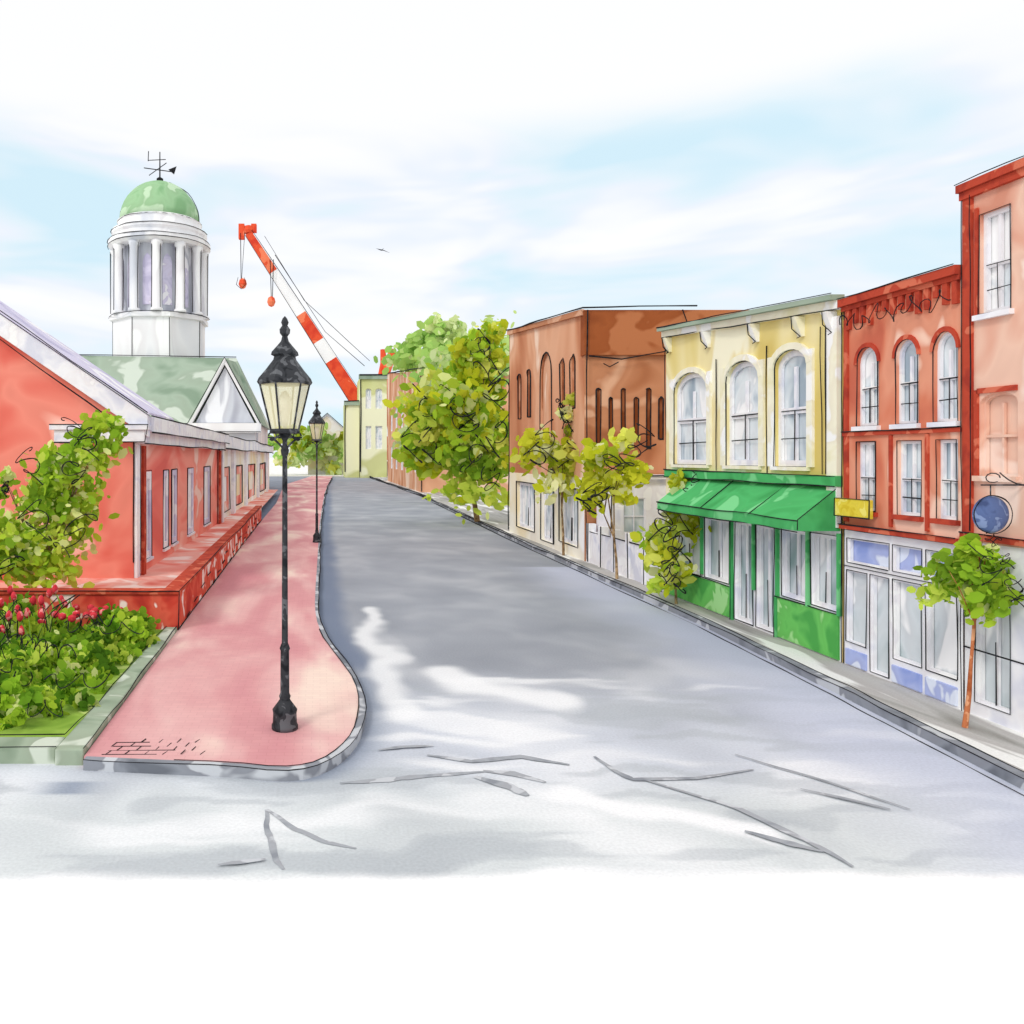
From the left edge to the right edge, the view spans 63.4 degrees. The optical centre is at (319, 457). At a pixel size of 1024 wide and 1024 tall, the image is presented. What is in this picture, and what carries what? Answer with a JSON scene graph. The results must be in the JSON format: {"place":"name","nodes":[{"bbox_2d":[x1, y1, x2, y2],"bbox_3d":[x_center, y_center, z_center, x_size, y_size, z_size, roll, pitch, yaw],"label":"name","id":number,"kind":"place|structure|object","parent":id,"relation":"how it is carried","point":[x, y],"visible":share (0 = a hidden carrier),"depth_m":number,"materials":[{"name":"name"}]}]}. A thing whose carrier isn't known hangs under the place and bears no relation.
{"place":"outdoors","nodes":[
{"label":"outdoors","id":0,"kind":"place"},
{"bbox_2d":[0,490,276,587],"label":"brick terrace","id":1,"kind":"structure","parent":0,"point":[166,571],"depth_m":22.99,"materials":[{"name":"red brick"}]},
{"bbox_2d":[0,408,132,587],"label":"tree","id":2,"kind":"object","parent":1,"relation":"on","point":[33,551],"visible":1,"depth_m":17.00,"materials":[{"name":"green plant"}]},
{"bbox_2d":[82,356,269,429],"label":"copper roof","id":3,"kind":"structure","parent":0,"point":[174,388],"depth_m":85.67,"materials":[{"name":"green metal"}]},
{"bbox_2d":[109,311,207,357],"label":"octagonal base","id":4,"kind":"object","parent":3,"relation":"on","point":[140,332],"visible":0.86,"depth_m":90.30,"materials":[{"name":"white paint"}]},
{"bbox_2d":[123,242,192,313],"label":"drum","id":5,"kind":"object","parent":4,"relation":"on","point":[144,248],"visible":0.2,"depth_m":91.31,"materials":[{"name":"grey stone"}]},
{"bbox_2d":[123,253,187,307],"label":"arched windows","id":6,"kind":"structure","parent":5,"relation":"attached to","point":[167,280],"depth_m":90.91,"materials":[{"name":"glass"}]},
{"bbox_2d":[110,239,208,320],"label":"columns","id":7,"kind":"structure","parent":4,"relation":"on","point":[199,297],"depth_m":90.65,"materials":[{"name":"white paint"}]},
{"bbox_2d":[108,211,210,252],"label":"entablature","id":8,"kind":"structure","parent":7,"relation":"on","point":[153,219],"depth_m":90.41,"materials":[{"name":"white paint"}]},
{"bbox_2d":[120,180,198,220],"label":"dome","id":9,"kind":"structure","parent":8,"relation":"on","point":[159,195],"depth_m":91.38,"materials":[{"name":"green metal"}]},
{"bbox_2d":[144,151,176,180],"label":"weather vane","id":10,"kind":"object","parent":9,"relation":"on","point":[173,169],"visible":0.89,"depth_m":94.96,"materials":[{"name":"black metal"}]},
{"bbox_2d":[196,368,253,422],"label":"pediment gable","id":11,"kind":"structure","parent":3,"relation":"attached to","point":[224,403],"depth_m":78.80,"materials":[{"name":"white paint"}]},
{"bbox_2d":[83,476,366,780],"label":"brick sidewalk","id":12,"kind":"structure","parent":0,"point":[203,698],"depth_m":12.12,"materials":[{"name":"brick"}]},
{"bbox_2d":[257,316,311,732],"bbox_3d":[-0.450,0.835,10.200,0.706,5.280,0.683,0,0,0],"label":"street lamp","id":13,"kind":"object","parent":12,"relation":"on","point":[284,381],"visible":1,"depth_m":10.11,"materials":[{"name":"black metal"}]},
{"bbox_2d":[308,401,324,542],"bbox_3d":[-0.130,0.578,32.500,0.706,5.794,0.683,0,0,0],"label":"street lamp","id":14,"kind":"object","parent":12,"relation":"on","point":[316,422],"visible":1,"depth_m":32.41,"materials":[{"name":"black metal"}]},
{"bbox_2d":[269,458,342,475],"bbox_3d":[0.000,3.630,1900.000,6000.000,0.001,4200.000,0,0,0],"label":"ground","id":15,"kind":"structure","parent":0,"point":[274,470],"depth_m":200.97,"materials":[{"name":"white"}]},
{"bbox_2d":[257,426,267,443],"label":"stone walls","id":16,"kind":"structure","parent":15,"relation":"on","point":[262,436],"depth_m":88.81,"materials":[{"name":"white paint"}]},
{"bbox_2d":[79,188,260,431],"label":"pen trim","id":17,"kind":"structure","parent":16,"relation":"on","point":[199,356],"depth_m":89.93,"materials":[{"name":"black"}]},
{"bbox_2d":[188,358,260,442],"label":"white cornice","id":18,"kind":"structure","parent":16,"relation":"on","point":[237,427],"depth_m":78.30,"materials":[{"name":"paint"}]},
{"bbox_2d":[268,422,342,474],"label":"distant trees","id":19,"kind":"object","parent":15,"relation":"on","point":[303,450],"visible":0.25,"depth_m":160.29,"materials":[{"name":"green plant"}]},
{"bbox_2d":[236,224,394,400],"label":"boom crane","id":20,"kind":"object","parent":15,"relation":"on","point":[343,379],"visible":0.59,"depth_m":150.94,"materials":[{"name":"orange paint"}]},
{"bbox_2d":[308,416,342,473],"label":"clapboard walls","id":21,"kind":"structure","parent":15,"relation":"on","point":[334,427],"depth_m":165.00,"materials":[{"name":"beige paint"}]},
{"bbox_2d":[323,414,342,427],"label":"gable roof","id":22,"kind":"structure","parent":21,"relation":"on","point":[332,419],"depth_m":167.42,"materials":[{"name":"grey stone"}]},
{"bbox_2d":[387,367,508,491],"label":"brick block","id":23,"kind":"structure","parent":15,"relation":"on","point":[397,473],"depth_m":97.72,"materials":[{"name":"orange brick"}]},
{"bbox_2d":[391,408,415,471],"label":"window frames","id":24,"kind":"structure","parent":23,"relation":"in","point":[396,408],"depth_m":105.12,"materials":[{"name":"white paint"}]},
{"bbox_2d":[373,310,516,403],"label":"distant trees","id":25,"kind":"object","parent":23,"relation":"on","point":[403,357],"visible":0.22,"depth_m":96.45,"materials":[{"name":"green plant"}]},
{"bbox_2d":[584,356,665,560],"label":"side wall","id":26,"kind":"structure","parent":15,"relation":"on","point":[634,377],"depth_m":26.66,"materials":[{"name":"brown brick"}]},
{"bbox_2d":[509,316,583,477],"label":"street wall","id":27,"kind":"structure","parent":26,"relation":"attached to","point":[558,341],"depth_m":31.40,"materials":[{"name":"paint"}]},
{"bbox_2d":[519,354,573,429],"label":"window frames","id":28,"kind":"structure","parent":27,"relation":"attached to","point":[542,386],"depth_m":31.94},
{"bbox_2d":[520,355,564,436],"bbox_3d":[8.975,-2.200,31.600,0.030,3.800,8.000,0,0,0],"label":"window glass","id":29,"kind":"object","parent":28,"relation":"in","point":[546,394],"visible":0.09,"depth_m":31.51,"materials":[{"name":"brown glass"}]},
{"bbox_2d":[506,305,697,558],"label":"pen trim","id":30,"kind":"structure","parent":26,"relation":"attached to","point":[662,438],"depth_m":27.60,"materials":[{"name":"black"}]},
{"bbox_2d":[507,309,583,334],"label":"brick cornice","id":31,"kind":"structure","parent":30,"relation":"attached to","point":[567,316],"depth_m":30.30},
{"bbox_2d":[520,482,576,545],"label":"window frames","id":32,"kind":"structure","parent":30,"relation":"attached to","point":[567,540],"depth_m":31.75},
{"bbox_2d":[522,485,576,540],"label":"window glass","id":33,"kind":"object","parent":32,"relation":"in","point":[525,509],"visible":0.36,"depth_m":31.51,"materials":[{"name":"grey glass"}]},
{"bbox_2d":[599,389,661,445],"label":"window frames","id":34,"kind":"structure","parent":26,"relation":"attached to","point":[624,415],"depth_m":26.68,"materials":[{"name":"brown wood"}]},
{"bbox_2d":[597,389,661,445],"bbox_3d":[10.365,-1.300,26.745,2.230,2.000,0.030,0,0,0],"label":"window glass","id":35,"kind":"object","parent":34,"relation":"in","point":[623,415],"visible":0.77,"depth_m":26.73,"materials":[{"name":"brown glass"}]},
{"bbox_2d":[581,310,746,355],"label":"parapet","id":36,"kind":"structure","parent":26,"relation":"on","point":[623,333],"depth_m":26.50,"materials":[{"name":"brown brick"}]},
{"bbox_2d":[666,310,843,661],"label":"stucco walls","id":37,"kind":"structure","parent":15,"relation":"on","point":[724,349],"depth_m":16.64,"materials":[{"name":"yellow paint"}]},
{"bbox_2d":[677,350,805,465],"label":"window frames","id":38,"kind":"structure","parent":37,"relation":"attached to","point":[786,358],"depth_m":16.64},
{"bbox_2d":[671,464,810,470],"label":"window sills","id":39,"kind":"structure","parent":38,"relation":"attached to","point":[752,467],"depth_m":16.32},
{"bbox_2d":[681,356,805,459],"bbox_3d":[8.995,-0.920,17.160,0.030,2.200,5.480,0,0,0],"label":"window glass","id":40,"kind":"object","parent":38,"relation":"in","point":[698,385],"visible":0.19,"depth_m":16.85,"materials":[{"name":"white glass"}]},
{"bbox_2d":[656,293,841,661],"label":"pen trim","id":41,"kind":"structure","parent":37,"relation":"attached to","point":[745,439],"depth_m":15.75,"materials":[{"name":"black"}]},
{"bbox_2d":[657,470,840,530],"bbox_3d":[8.495,0.790,16.850,0.730,0.940,6.700,0,0,0],"label":"green awning","id":42,"kind":"object","parent":41,"relation":"attached to","point":[793,502],"visible":0.89,"depth_m":15.29,"materials":[{"name":"fabric"}]},
{"bbox_2d":[661,300,840,351],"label":"cornice brackets","id":43,"kind":"object","parent":41,"relation":"attached to","point":[706,329],"visible":0.96,"depth_m":15.95,"materials":[{"name":"paint"}]},
{"bbox_2d":[669,575,839,659],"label":"green bulkheads","id":44,"kind":"object","parent":41,"relation":"attached to","point":[814,629],"visible":0.73,"depth_m":14.79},
{"bbox_2d":[669,316,840,527],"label":"pale trim","id":45,"kind":"structure","parent":41,"relation":"attached to","point":[833,403],"depth_m":14.86,"materials":[{"name":"paint"}]},
{"bbox_2d":[657,294,844,331],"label":"roof cornice","id":46,"kind":"structure","parent":37,"relation":"attached to","point":[813,300],"depth_m":15.59,"materials":[{"name":"metal"}]},
{"bbox_2d":[974,177,1023,548],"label":"brick walls","id":47,"kind":"structure","parent":15,"relation":"on","point":[998,351],"depth_m":10.25,"materials":[{"name":"brick"}]},
{"bbox_2d":[954,155,1023,714],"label":"pen trim","id":48,"kind":"structure","parent":47,"relation":"attached to","point":[995,654],"depth_m":10.77,"materials":[{"name":"red"}]},
{"bbox_2d":[955,157,1023,546],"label":"red brick trim","id":49,"kind":"structure","parent":47,"relation":"attached to","point":[996,178],"depth_m":10.78,"materials":[{"name":"red brick"}]},
{"bbox_2d":[972,308,1013,320],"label":"window sills","id":50,"kind":"structure","parent":47,"relation":"attached to","point":[994,314],"depth_m":10.38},
{"bbox_2d":[965,543,1023,733],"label":"white shopfront","id":51,"kind":"object","parent":47,"relation":"attached to","point":[1014,720],"visible":0.54,"depth_m":10.16,"materials":[{"name":"paint"}]},
{"bbox_2d":[979,607,1009,712],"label":"window frames","id":52,"kind":"structure","parent":51,"relation":"attached to","point":[982,666],"depth_m":10.71,"materials":[{"name":"white wood"}]},
{"bbox_2d":[985,606,1010,708],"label":"window glass","id":53,"kind":"object","parent":52,"relation":"in","point":[990,636],"visible":0.36,"depth_m":10.47,"materials":[{"name":"grey glass"}]},
{"bbox_2d":[984,205,1009,312],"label":"window frames","id":54,"kind":"structure","parent":47,"relation":"attached to","point":[999,213],"depth_m":10.53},
{"bbox_2d":[991,211,1009,308],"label":"window glass","id":55,"kind":"object","parent":54,"relation":"in","point":[994,250],"visible":0.29,"depth_m":10.53,"materials":[{"name":"grey glass"}]},
{"bbox_2d":[972,472,1023,533],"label":"round hanging sign","id":56,"kind":"object","parent":47,"relation":"attached to","point":[990,513],"visible":1,"depth_m":9.96,"materials":[{"name":"blue metal"}]},
{"bbox_2d":[984,392,1017,476],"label":"window frames","id":57,"kind":"structure","parent":47,"relation":"attached to","point":[988,436],"depth_m":10.51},
{"bbox_2d":[972,476,1020,481],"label":"window sills","id":58,"kind":"structure","parent":57,"relation":"attached to","point":[993,478],"depth_m":10.35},
{"bbox_2d":[990,395,1017,473],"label":"window glass","id":59,"kind":"object","parent":57,"relation":"in","point":[1011,401],"visible":0.44,"depth_m":10.47,"materials":[{"name":"glass"}]},
{"bbox_2d":[0,476,1023,1023],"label":"road","id":60,"kind":"structure","parent":0,"point":[584,886],"depth_m":7.31,"materials":[{"name":"grey asphalt"}]},
{"bbox_2d":[0,584,176,764],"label":"flower bed","id":61,"kind":"object","parent":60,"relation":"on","point":[68,684],"visible":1,"depth_m":12.03,"materials":[{"name":"green plant"}]},
{"bbox_2d":[0,301,229,577],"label":"brick hall","id":62,"kind":"structure","parent":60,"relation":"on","point":[163,488],"depth_m":20.40,"materials":[{"name":"red brick"}]},
{"bbox_2d":[147,471,207,549],"bbox_3d":[-4.835,1.600,28.050,0.030,2.400,12.700,0,0,0],"label":"window glass","id":63,"kind":"structure","parent":62,"relation":"in","point":[205,473],"depth_m":29.19,"materials":[{"name":"grey glass"}]},
{"bbox_2d":[146,467,209,558],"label":"window frames","id":64,"kind":"structure","parent":62,"relation":"in","point":[174,472],"depth_m":25.88,"materials":[{"name":"wood"}]},
{"bbox_2d":[0,509,260,629],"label":"brick courses","id":65,"kind":"object","parent":60,"relation":"on","point":[164,608],"visible":0.42,"depth_m":16.02,"materials":[{"name":"red brick"}]},
{"bbox_2d":[0,506,261,594],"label":"coping","id":66,"kind":"object","parent":65,"relation":"on","point":[182,579],"visible":0.92,"depth_m":16.62,"materials":[{"name":"brick"}]},
{"bbox_2d":[0,505,261,629],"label":"joint lines","id":67,"kind":"object","parent":65,"relation":"attached to","point":[188,614],"visible":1,"depth_m":18.21,"materials":[{"name":"red"}]},
{"bbox_2d":[220,436,273,522],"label":"cream hall","id":68,"kind":"structure","parent":60,"relation":"on","point":[245,472],"depth_m":49.49,"materials":[{"name":"paint"}]},
{"bbox_2d":[224,464,263,511],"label":"window frames","id":69,"kind":"structure","parent":68,"relation":"in","point":[250,467],"depth_m":48.29,"materials":[{"name":"wood"}]},
{"bbox_2d":[224,469,263,501],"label":"window glass","id":70,"kind":"structure","parent":68,"relation":"in","point":[250,473],"depth_m":48.88,"materials":[{"name":"beige glass"}]},
{"bbox_2d":[343,379,386,477],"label":"stucco walls","id":71,"kind":"structure","parent":60,"relation":"on","point":[373,462],"depth_m":138.00,"materials":[{"name":"yellow paint"}]},
{"bbox_2d":[344,374,381,471],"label":"pen trim","id":72,"kind":"structure","parent":71,"relation":"attached to","point":[360,425],"depth_m":137.86,"materials":[{"name":"black"}]},
{"bbox_2d":[344,374,386,404],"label":"cornice","id":73,"kind":"structure","parent":71,"relation":"attached to","point":[366,377],"depth_m":137.60,"materials":[{"name":"green metal"}]},
{"bbox_2d":[366,389,381,448],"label":"window frames","id":74,"kind":"structure","parent":71,"relation":"attached to","point":[368,437],"depth_m":138.33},
{"bbox_2d":[367,390,380,447],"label":"window glass","id":75,"kind":"object","parent":74,"relation":"in","point":[376,427],"visible":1,"depth_m":138.39,"materials":[{"name":"grey glass"}]},
{"bbox_2d":[218,745,909,868],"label":"road tar seams","id":76,"kind":"object","parent":60,"relation":"on","point":[272,842],"visible":1,"depth_m":8.60,"materials":[{"name":"grey asphalt"}]},
{"bbox_2d":[667,518,840,661],"bbox_3d":[8.910,2.426,16.935,0.120,2.348,6.870,0,0,0],"label":"shopfront frame","id":77,"kind":"object","parent":60,"relation":"on","point":[783,568],"visible":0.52,"depth_m":15.88,"materials":[{"name":"white paint"}]},
{"bbox_2d":[678,517,835,631],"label":"window frames","id":78,"kind":"structure","parent":77,"relation":"attached to","point":[817,601],"depth_m":15.83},
{"bbox_2d":[681,520,835,626],"bbox_3d":[8.975,2.395,16.700,0.030,2.090,6.200,0,0,0],"label":"window glass","id":79,"kind":"object","parent":78,"relation":"in","point":[725,549],"visible":0.39,"depth_m":16.05,"materials":[{"name":"grey glass"}]},
{"bbox_2d":[671,517,842,636],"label":"green mullions","id":80,"kind":"object","parent":77,"relation":"attached to","point":[807,566],"visible":0.69,"depth_m":15.34,"materials":[{"name":"paint"}]},
{"bbox_2d":[836,264,964,709],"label":"red brick shop","id":81,"kind":"structure","parent":60,"relation":"on","point":[900,432],"depth_m":12.15},
{"bbox_2d":[834,498,874,519],"bbox_3d":[8.748,0.830,12.972,0.223,0.314,0.870,0,0,0],"label":"yellow shop sign","id":82,"kind":"object","parent":81,"relation":"attached to","point":[855,508],"visible":1,"depth_m":12.90,"materials":[{"name":"metal"}]},
{"bbox_2d":[849,538,952,577],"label":"window frames","id":83,"kind":"structure","parent":81,"relation":"in","point":[851,541],"depth_m":12.29,"materials":[{"name":"white paint"}]},
{"bbox_2d":[854,540,949,575],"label":"window glass","id":84,"kind":"structure","parent":81,"relation":"in","point":[866,552],"depth_m":12.66,"materials":[{"name":"blue glass"}]},
{"bbox_2d":[849,570,963,679],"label":"window frames","id":85,"kind":"structure","parent":81,"relation":"in","point":[897,583],"depth_m":12.27,"materials":[{"name":"white paint"}]},
{"bbox_2d":[860,332,957,425],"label":"window frames","id":86,"kind":"structure","parent":81,"relation":"in","point":[940,353],"depth_m":12.02,"materials":[{"name":"white paint"}]},
{"bbox_2d":[860,439,957,519],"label":"window frames","id":87,"kind":"structure","parent":81,"relation":"in","point":[944,515],"depth_m":11.96,"materials":[{"name":"white paint"}]},
{"bbox_2d":[853,572,964,678],"bbox_3d":[8.955,2.660,12.215,0.030,1.560,2.330,0,0,0],"label":"window glass","id":88,"kind":"structure","parent":81,"relation":"in","point":[945,624],"depth_m":12.12,"materials":[{"name":"grey glass"}]},
{"bbox_2d":[865,335,957,422],"bbox_3d":[8.975,-1.140,12.085,0.030,1.280,2.070,0,0,0],"label":"window glass","id":89,"kind":"structure","parent":81,"relation":"in","point":[950,342],"depth_m":12.10,"materials":[{"name":"grey glass"}]},
{"bbox_2d":[865,443,957,515],"bbox_3d":[8.975,0.315,12.085,0.030,1.130,2.070,0,0,0],"label":"window glass","id":90,"kind":"structure","parent":81,"relation":"in","point":[909,446],"depth_m":11.94,"materials":[{"name":"grey glass"}]},
{"bbox_2d":[0,0,1023,457],"label":"sky","id":91,"kind":"structure","parent":0,"point":[535,159],"materials":[{"name":"blue"}]},
{"bbox_2d":[509,472,583,560],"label":"ground floor","id":92,"kind":"structure","parent":0,"point":[578,551],"depth_m":32.11,"materials":[{"name":"beige paint"}]},
{"bbox_2d":[369,476,1023,795],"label":"concrete sidewalk","id":93,"kind":"structure","parent":0,"point":[994,748],"depth_m":12.35,"materials":[{"name":"concrete"}]},
{"bbox_2d":[382,319,508,524],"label":"street tree","id":94,"kind":"object","parent":93,"relation":"on","point":[455,421],"visible":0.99,"depth_m":41.72,"materials":[{"name":"green plant"}]},
{"bbox_2d":[391,319,508,467],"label":"street tree","id":95,"kind":"object","parent":93,"relation":"on","point":[431,356],"visible":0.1,"depth_m":61.43,"materials":[{"name":"green plant"}]},
{"bbox_2d":[501,392,578,555],"bbox_3d":[8.304,0.541,28.110,3.465,5.880,2.543,0,0,0],"label":"street tree","id":96,"kind":"object","parent":93,"relation":"on","point":[538,447],"visible":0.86,"depth_m":27.87,"materials":[{"name":"green plant"}]},
{"bbox_2d":[570,423,656,578],"bbox_3d":[8.330,1.267,22.810,2.319,4.429,1.454,0,0,0],"label":"street tree","id":97,"kind":"object","parent":93,"relation":"on","point":[597,485],"visible":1,"depth_m":22.64,"materials":[{"name":"green plant"}]},
{"bbox_2d":[586,523,663,591],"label":"white wall","id":98,"kind":"structure","parent":93,"relation":"on","point":[635,566],"depth_m":23.99,"materials":[{"name":"paint"}]},
{"bbox_2d":[587,523,661,591],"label":"pen trim","id":99,"kind":"structure","parent":98,"relation":"attached to","point":[613,550],"depth_m":23.98,"materials":[{"name":"black"}]},
{"bbox_2d":[597,474,665,543],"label":"pale outbuilding","id":100,"kind":"structure","parent":93,"relation":"on","point":[643,512],"depth_m":25.20,"materials":[{"name":"white paint"}]},
{"bbox_2d":[623,498,661,532],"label":"window frames","id":101,"kind":"structure","parent":100,"relation":"in","point":[633,516],"depth_m":25.23,"materials":[{"name":"white paint"}]},
{"bbox_2d":[624,499,664,531],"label":"window glass","id":102,"kind":"structure","parent":100,"relation":"in","point":[638,509],"depth_m":25.29,"materials":[{"name":"grey glass"}]},
{"bbox_2d":[630,467,711,603],"bbox_3d":[8.258,1.863,18.866,2.147,3.237,1.586,0,0,0],"label":"ornamental shrub","id":103,"kind":"object","parent":93,"relation":"on","point":[661,546],"visible":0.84,"depth_m":18.63,"materials":[{"name":"green plant"}]},
{"bbox_2d":[906,533,1023,727],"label":"street tree","id":104,"kind":"object","parent":93,"relation":"on","point":[972,575],"visible":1,"depth_m":10.17,"materials":[{"name":"green plant"}]}
]}

